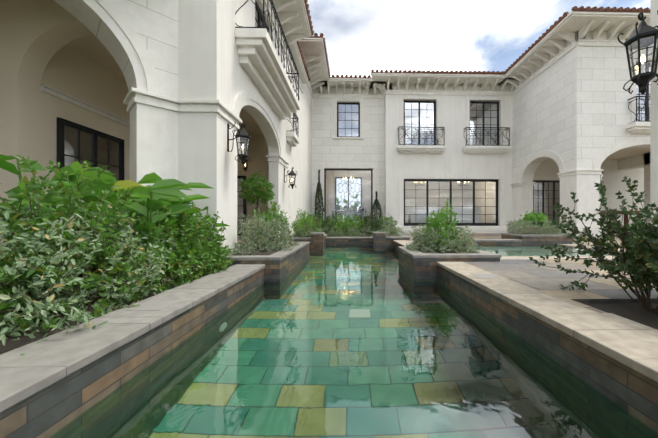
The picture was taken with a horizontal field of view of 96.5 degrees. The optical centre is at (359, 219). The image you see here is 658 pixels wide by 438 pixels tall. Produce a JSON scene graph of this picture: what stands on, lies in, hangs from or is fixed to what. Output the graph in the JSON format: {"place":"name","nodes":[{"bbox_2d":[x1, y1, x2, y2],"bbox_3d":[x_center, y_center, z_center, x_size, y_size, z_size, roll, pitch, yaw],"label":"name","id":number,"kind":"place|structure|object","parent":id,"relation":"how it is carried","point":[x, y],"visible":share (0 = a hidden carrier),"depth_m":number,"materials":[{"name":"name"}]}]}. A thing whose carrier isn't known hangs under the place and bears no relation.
{"place":"outdoors","nodes":[
{"label":"outdoors","id":0,"kind":"place"},
{"bbox_2d":[0,232,657,437],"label":"pool wall","id":1,"kind":"structure","parent":0,"point":[49,411],"depth_m":2.38,"materials":[{"name":"stone"}]},
{"bbox_2d":[0,206,83,337],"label":"shrub branches","id":2,"kind":"object","parent":1,"relation":"on","point":[54,282],"visible":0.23,"depth_m":1.95,"materials":[{"name":"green plant"}]},
{"bbox_2d":[0,194,108,355],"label":"silver shrub","id":3,"kind":"object","parent":1,"relation":"on","point":[55,260],"visible":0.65,"depth_m":1.93,"materials":[{"name":"green plant"}]},
{"bbox_2d":[3,167,108,289],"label":"plant stems","id":4,"kind":"object","parent":1,"relation":"on","point":[44,189],"visible":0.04,"depth_m":3.00,"materials":[{"name":"green plant"}]},
{"bbox_2d":[2,158,116,277],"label":"plant stems","id":5,"kind":"object","parent":1,"relation":"on","point":[19,168],"visible":0.12,"depth_m":2.78,"materials":[{"name":"green plant"}]},
{"bbox_2d":[0,155,159,333],"bbox_3d":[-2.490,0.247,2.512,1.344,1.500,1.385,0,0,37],"label":"shrub","id":6,"kind":"object","parent":1,"relation":"on","point":[57,212],"visible":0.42,"depth_m":2.36,"materials":[{"name":"green plant"}]},
{"bbox_2d":[0,160,162,290],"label":"dark shrub bed","id":7,"kind":"object","parent":1,"relation":"on","point":[66,172],"depth_m":3.04,"materials":[{"name":"green plant"}]},
{"bbox_2d":[0,154,150,243],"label":"leaf plant","id":8,"kind":"object","parent":7,"relation":"on","point":[104,181],"visible":0.21,"depth_m":3.06,"materials":[{"name":"green plant"}]},
{"bbox_2d":[0,193,176,329],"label":"silver shrub","id":9,"kind":"object","parent":1,"relation":"on","point":[150,254],"visible":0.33,"depth_m":2.48,"materials":[{"name":"green plant"}]},
{"bbox_2d":[87,207,206,297],"bbox_3d":[-2.362,0.369,3.374,0.926,1.155,1.278,0,0,-2],"label":"shrub","id":10,"kind":"object","parent":1,"relation":"on","point":[171,262],"visible":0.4,"depth_m":3.32,"materials":[{"name":"green plant"}]},
{"bbox_2d":[118,179,213,247],"bbox_3d":[-2.363,-0.041,3.443,0.917,0.915,1.333,0,0,-2],"label":"leaf plant","id":11,"kind":"object","parent":10,"relation":"on","point":[164,190],"visible":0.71,"depth_m":3.21,"materials":[{"name":"green plant"}]},
{"bbox_2d":[143,187,179,277],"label":"plant stems","id":12,"kind":"object","parent":1,"relation":"on","point":[148,231],"visible":0.21,"depth_m":3.16,"materials":[{"name":"green plant"}]},
{"bbox_2d":[154,210,226,285],"bbox_3d":[-2.380,0.389,3.850,1.132,1.232,1.180,0,0,-2],"label":"shrub","id":13,"kind":"object","parent":1,"relation":"on","point":[187,228],"visible":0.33,"depth_m":3.82,"materials":[{"name":"green plant"}]},
{"bbox_2d":[117,173,208,226],"bbox_3d":[-2.787,-0.099,3.877,1.310,1.011,1.287,0,0,-2],"label":"leaf plant","id":14,"kind":"object","parent":13,"relation":"on","point":[151,178],"visible":0.08,"depth_m":3.98,"materials":[{"name":"green plant"}]},
{"bbox_2d":[167,211,233,253],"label":"stems","id":15,"kind":"object","parent":1,"relation":"on","point":[200,214],"visible":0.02,"depth_m":4.74,"materials":[{"name":"green plant"}]},
{"bbox_2d":[176,211,234,276],"bbox_3d":[-2.335,0.375,4.290,1.040,1.145,1.083,0,0,36],"label":"shrub","id":16,"kind":"object","parent":1,"relation":"on","point":[218,252],"visible":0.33,"depth_m":4.21,"materials":[{"name":"green plant"}]},
{"bbox_2d":[181,199,228,237],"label":"leaf plant","id":17,"kind":"object","parent":16,"relation":"on","point":[216,224],"visible":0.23,"depth_m":4.47,"materials":[{"name":"green plant"}]},
{"bbox_2d":[229,212,299,254],"bbox_3d":[-2.025,0.367,6.246,1.355,0.976,2.675,0,0,-2],"label":"silver shrub","id":18,"kind":"object","parent":1,"relation":"on","point":[265,235],"visible":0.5,"depth_m":5.91,"materials":[{"name":"green plant"}]},
{"bbox_2d":[252,201,290,247],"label":"shrub","id":19,"kind":"object","parent":1,"relation":"on","point":[269,214],"visible":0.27,"depth_m":6.96,"materials":[{"name":"green plant"}]},
{"bbox_2d":[314,169,323,221],"bbox_3d":[-2.268,-1.026,16.290,0.589,3.597,0.590,0,0,-2],"label":"cypress","id":20,"kind":"object","parent":1,"relation":"on","point":[319,190],"visible":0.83,"depth_m":16.22,"materials":[{"name":"green plant"}]},
{"bbox_2d":[300,213,337,236],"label":"hedge","id":21,"kind":"object","parent":1,"relation":"on","point":[323,224],"visible":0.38,"depth_m":13.37,"materials":[{"name":"green plant"}]},
{"bbox_2d":[0,232,657,412],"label":"pool coping","id":22,"kind":"object","parent":1,"relation":"on","point":[58,356],"visible":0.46,"depth_m":2.03,"materials":[{"name":"grey stone"}]},
{"bbox_2d":[125,274,499,310],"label":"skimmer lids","id":23,"kind":"object","parent":22,"relation":"on","point":[156,305],"visible":0.98,"depth_m":2.52,"materials":[{"name":"stone"}]},
{"bbox_2d":[232,233,548,254],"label":"planter soil","id":24,"kind":"structure","parent":22,"relation":"on","point":[275,251],"depth_m":5.58,"materials":[{"name":"brown soil"}]},
{"bbox_2d":[292,209,321,236],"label":"shrub","id":25,"kind":"object","parent":24,"relation":"on","point":[301,222],"visible":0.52,"depth_m":10.65,"materials":[{"name":"green plant"}]},
{"bbox_2d":[377,216,405,235],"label":"shrub","id":26,"kind":"object","parent":24,"relation":"on","point":[398,230],"visible":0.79,"depth_m":11.25,"materials":[{"name":"green plant"}]},
{"bbox_2d":[417,198,464,250],"bbox_3d":[1.648,0.231,6.029,1.097,1.394,1.182,0,0,-2],"label":"shrub","id":27,"kind":"object","parent":24,"relation":"on","point":[434,222],"visible":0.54,"depth_m":5.86,"materials":[{"name":"green plant"}]},
{"bbox_2d":[422,212,462,249],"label":"shrub branches","id":28,"kind":"object","parent":24,"relation":"on","point":[441,228],"visible":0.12,"depth_m":5.86,"materials":[{"name":"green plant"}]},
{"bbox_2d":[403,224,486,254],"bbox_3d":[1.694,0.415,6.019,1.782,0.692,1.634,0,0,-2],"label":"shrub","id":29,"kind":"object","parent":24,"relation":"on","point":[462,231],"visible":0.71,"depth_m":5.70,"materials":[{"name":"green plant"}]},
{"bbox_2d":[506,219,565,234],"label":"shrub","id":30,"kind":"object","parent":24,"relation":"on","point":[512,228],"visible":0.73,"depth_m":9.06,"materials":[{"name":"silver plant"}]},
{"bbox_2d":[515,211,547,226],"bbox_3d":[5.593,-0.037,9.396,0.995,0.565,0.896,0,0,-2],"label":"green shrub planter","id":31,"kind":"object","parent":30,"relation":"on","point":[532,216],"visible":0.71,"depth_m":9.24,"materials":[{"name":"green plant"}]},
{"bbox_2d":[314,212,355,231],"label":"hedge","id":32,"kind":"object","parent":1,"relation":"on","point":[333,221],"visible":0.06,"depth_m":14.95,"materials":[{"name":"green plant"}]},
{"bbox_2d":[327,223,345,236],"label":"silver hedge","id":33,"kind":"object","parent":1,"relation":"on","point":[338,233],"visible":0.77,"depth_m":12.76,"materials":[{"name":"green plant"}]},
{"bbox_2d":[40,0,649,237],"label":"house trim","id":34,"kind":"structure","parent":1,"relation":"on","point":[152,124],"depth_m":11.94,"materials":[{"name":"white stone"}]},
{"bbox_2d":[54,0,177,98],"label":"wall","id":35,"kind":"structure","parent":34,"relation":"on","point":[154,23],"depth_m":4.76,"materials":[{"name":"stone"}]},
{"bbox_2d":[227,122,252,162],"bbox_3d":[-2.225,-1.468,5.480,0.440,0.744,0.329,0,0,-32],"label":"wall lantern","id":36,"kind":"object","parent":34,"relation":"attached to","point":[228,128],"visible":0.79,"depth_m":5.48,"materials":[{"name":"black metal"}]},
{"bbox_2d":[235,127,250,163],"bbox_3d":[-2.197,-1.386,5.497,0.243,0.697,0.281,0,0,-2],"label":"wall lantern","id":37,"kind":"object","parent":36,"relation":"hanging from","point":[243,134],"depth_m":5.44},
{"bbox_2d":[235,0,298,134],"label":"iron balcony railings","id":38,"kind":"object","parent":34,"relation":"attached to","point":[287,47],"visible":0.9,"depth_m":7.33,"materials":[{"name":"black metal"}]},
{"bbox_2d":[284,167,297,187],"bbox_3d":[-2.346,-1.468,10.019,0.440,0.744,0.329,0,0,-32],"label":"wall lantern","id":39,"kind":"object","parent":34,"relation":"attached to","point":[289,178],"visible":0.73,"depth_m":10.02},
{"bbox_2d":[288,169,295,188],"bbox_3d":[-2.319,-1.386,10.036,0.243,0.697,0.280,0,0,-2],"label":"wall lantern","id":40,"kind":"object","parent":39,"relation":"attached to","point":[292,174],"depth_m":9.98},
{"bbox_2d":[0,0,649,253],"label":"wall","id":41,"kind":"structure","parent":34,"relation":"attached to","point":[53,44],"depth_m":5.35,"materials":[{"name":"beige paint"}]},
{"bbox_2d":[57,0,649,241],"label":"window frames","id":42,"kind":"structure","parent":34,"relation":"attached to","point":[61,124],"depth_m":16.78,"materials":[{"name":"black metal"}]},
{"bbox_2d":[65,6,649,232],"bbox_3d":[3.388,-3.132,11.657,18.705,7.410,11.455,0,0,-2],"label":"window glass","id":43,"kind":"object","parent":42,"relation":"in","point":[86,138],"visible":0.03,"depth_m":16.77,"materials":[{"name":"clear glass"}]},
{"bbox_2d":[326,170,559,222],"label":"interior wall","id":44,"kind":"structure","parent":42,"relation":"in","point":[422,199],"depth_m":16.91,"materials":[{"name":"beige paint"}]},
{"bbox_2d":[82,0,649,181],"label":"arch mouldings","id":45,"kind":"object","parent":34,"relation":"attached to","point":[109,14],"visible":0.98,"depth_m":4.68,"materials":[{"name":"stone"}]},
{"bbox_2d":[296,0,649,80],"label":"roof tiles","id":46,"kind":"object","parent":34,"relation":"on","point":[606,9],"visible":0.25,"depth_m":12.69,"materials":[{"name":"ceramic"}]},
{"bbox_2d":[398,96,649,145],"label":"iron juliet railings","id":47,"kind":"object","parent":34,"relation":"on","point":[473,129],"visible":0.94,"depth_m":16.25,"materials":[{"name":"black metal"}]},
{"bbox_2d":[617,10,657,93],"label":"lantern","id":48,"kind":"object","parent":34,"relation":"attached to","point":[641,16],"visible":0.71,"depth_m":3.70,"materials":[{"name":"black metal"}]},
{"bbox_2d":[623,20,657,94],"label":"glass","id":49,"kind":"object","parent":48,"relation":"attached to","point":[644,29],"depth_m":3.67,"materials":[{"name":"clear glass"}]},
{"bbox_2d":[328,216,366,236],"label":"hedge","id":50,"kind":"object","parent":1,"relation":"on","point":[343,225],"visible":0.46,"depth_m":13.49,"materials":[{"name":"green plant"}]},
{"bbox_2d":[344,226,363,236],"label":"silver hedge","id":51,"kind":"object","parent":1,"relation":"on","point":[350,233],"visible":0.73,"depth_m":12.73,"materials":[{"name":"green plant"}]},
{"bbox_2d":[345,209,377,232],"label":"hedge","id":52,"kind":"object","parent":1,"relation":"on","point":[361,220],"visible":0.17,"depth_m":15.14,"materials":[{"name":"green plant"}]},
{"bbox_2d":[358,225,374,236],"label":"silver hedge","id":53,"kind":"object","parent":1,"relation":"on","point":[366,230],"visible":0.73,"depth_m":12.87,"materials":[{"name":"green plant"}]},
{"bbox_2d":[370,191,382,220],"bbox_3d":[0.918,-0.426,16.324,0.783,2.398,0.743,0,0,-2],"label":"topiary tree","id":54,"kind":"object","parent":1,"relation":"on","point":[377,203],"depth_m":16.23,"materials":[{"name":"green plant"}]},
{"bbox_2d":[358,215,395,236],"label":"hedge","id":55,"kind":"object","parent":1,"relation":"on","point":[376,225],"visible":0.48,"depth_m":13.43,"materials":[{"name":"green plant"}]},
{"bbox_2d":[372,214,397,233],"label":"hedge","id":56,"kind":"object","parent":1,"relation":"on","point":[385,219],"visible":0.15,"depth_m":14.62,"materials":[{"name":"green plant"}]},
{"bbox_2d":[237,226,643,246],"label":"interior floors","id":57,"kind":"structure","parent":1,"relation":"on","point":[239,239],"depth_m":13.29,"materials":[{"name":"grey stone"}]},
{"bbox_2d":[239,170,274,216],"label":"topiary","id":58,"kind":"object","parent":57,"relation":"on","point":[253,189],"depth_m":7.76,"materials":[{"name":"green plant"}]},
{"bbox_2d":[326,170,370,224],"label":"hall back wall","id":59,"kind":"structure","parent":57,"relation":"on","point":[329,199],"depth_m":19.48,"materials":[{"name":"beige paint"}]},
{"bbox_2d":[331,211,366,220],"bbox_3d":[-0.677,-0.042,18.233,2.200,0.950,0.500,0,0,-2],"label":"console table","id":60,"kind":"object","parent":57,"relation":"on","point":[349,212],"depth_m":18.00,"materials":[{"name":"paint"}]},
{"bbox_2d":[408,207,440,222],"bbox_3d":[4.112,-0.222,18.696,1.900,1.150,0.970,0,0,-2],"label":"living room sofa","id":61,"kind":"object","parent":57,"relation":"on","point":[418,220],"depth_m":18.20,"materials":[{"name":"fabric"}]},
{"bbox_2d":[448,207,480,222],"bbox_3d":[6.611,-0.222,18.763,1.900,1.150,0.970,0,0,-2],"label":"living room sofa","id":62,"kind":"object","parent":57,"relation":"on","point":[468,219],"depth_m":18.28,"materials":[{"name":"fabric"}]},
{"bbox_2d":[405,181,559,222],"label":"interior walls","id":63,"kind":"structure","parent":57,"relation":"on","point":[479,190],"depth_m":22.92,"materials":[{"name":"beige paint"}]},
{"bbox_2d":[600,210,640,225],"bbox_3d":[12.088,-0.037,14.123,2.600,0.780,1.000,0,0,-2],"label":"outdoor table","id":64,"kind":"object","parent":57,"relation":"on","point":[625,216],"visible":0.15,"depth_m":13.75,"materials":[{"name":"brown wood"}]},
{"bbox_2d":[529,176,657,312],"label":"shrub","id":65,"kind":"object","parent":1,"relation":"on","point":[651,248],"depth_m":2.58,"materials":[{"name":"green plant"}]},
{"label":"twigs of the silver shrub in the planter","id":66,"kind":"object","parent":1,"relation":"on","visible":0},
{"bbox_2d":[292,223,317,237],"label":"shrub","id":67,"kind":"object","parent":66,"relation":"on","point":[306,232],"visible":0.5,"depth_m":10.14,"materials":[{"name":"green plant"}]},
{"bbox_2d":[335,177,361,220],"bbox_3d":[-0.759,-1.192,19.431,1.760,3.250,0.100,0,0,-2],"label":"door frame","id":68,"kind":"object","parent":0,"point":[348,178],"depth_m":19.38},
{"bbox_2d":[336,179,360,222],"bbox_3d":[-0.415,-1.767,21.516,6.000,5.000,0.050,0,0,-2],"label":"glass door","id":69,"kind":"structure","parent":68,"relation":"in","point":[339,195],"depth_m":21.48,"materials":[{"name":"clear glass"}]},
{"bbox_2d":[338,179,359,221],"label":"iron door scrolls","id":70,"kind":"object","parent":68,"relation":"in","point":[344,196],"depth_m":19.41,"materials":[{"name":"black metal"}]},
{"bbox_2d":[49,245,657,437],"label":"pool water","id":71,"kind":"structure","parent":0,"point":[349,341],"depth_m":1.94,"materials":[{"name":"green liquid"}]},
{"bbox_2d":[178,0,657,250],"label":"stucco house walls","id":72,"kind":"structure","parent":0,"point":[210,66],"depth_m":6.54,"materials":[{"name":"white paint"}]},
{"bbox_2d":[307,0,649,76],"label":"sky","id":73,"kind":"structure","parent":0,"point":[361,36],"materials":[{"name":"white"}]},
{"bbox_2d":[312,40,649,231],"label":"house stone walls","id":74,"kind":"structure","parent":0,"point":[571,110],"depth_m":13.31,"materials":[{"name":"white stone"}]},
{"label":"big-leaf plant stems","id":75,"kind":"object","parent":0,"visible":0},
{"bbox_2d":[34,161,128,222],"bbox_3d":[-3.456,-0.207,3.794,0.911,1.105,1.429,0,0,27],"label":"leaf plant","id":76,"kind":"object","parent":75,"relation":"attached to","point":[76,167],"depth_m":3.83,"materials":[{"name":"green plant"}]}
]}

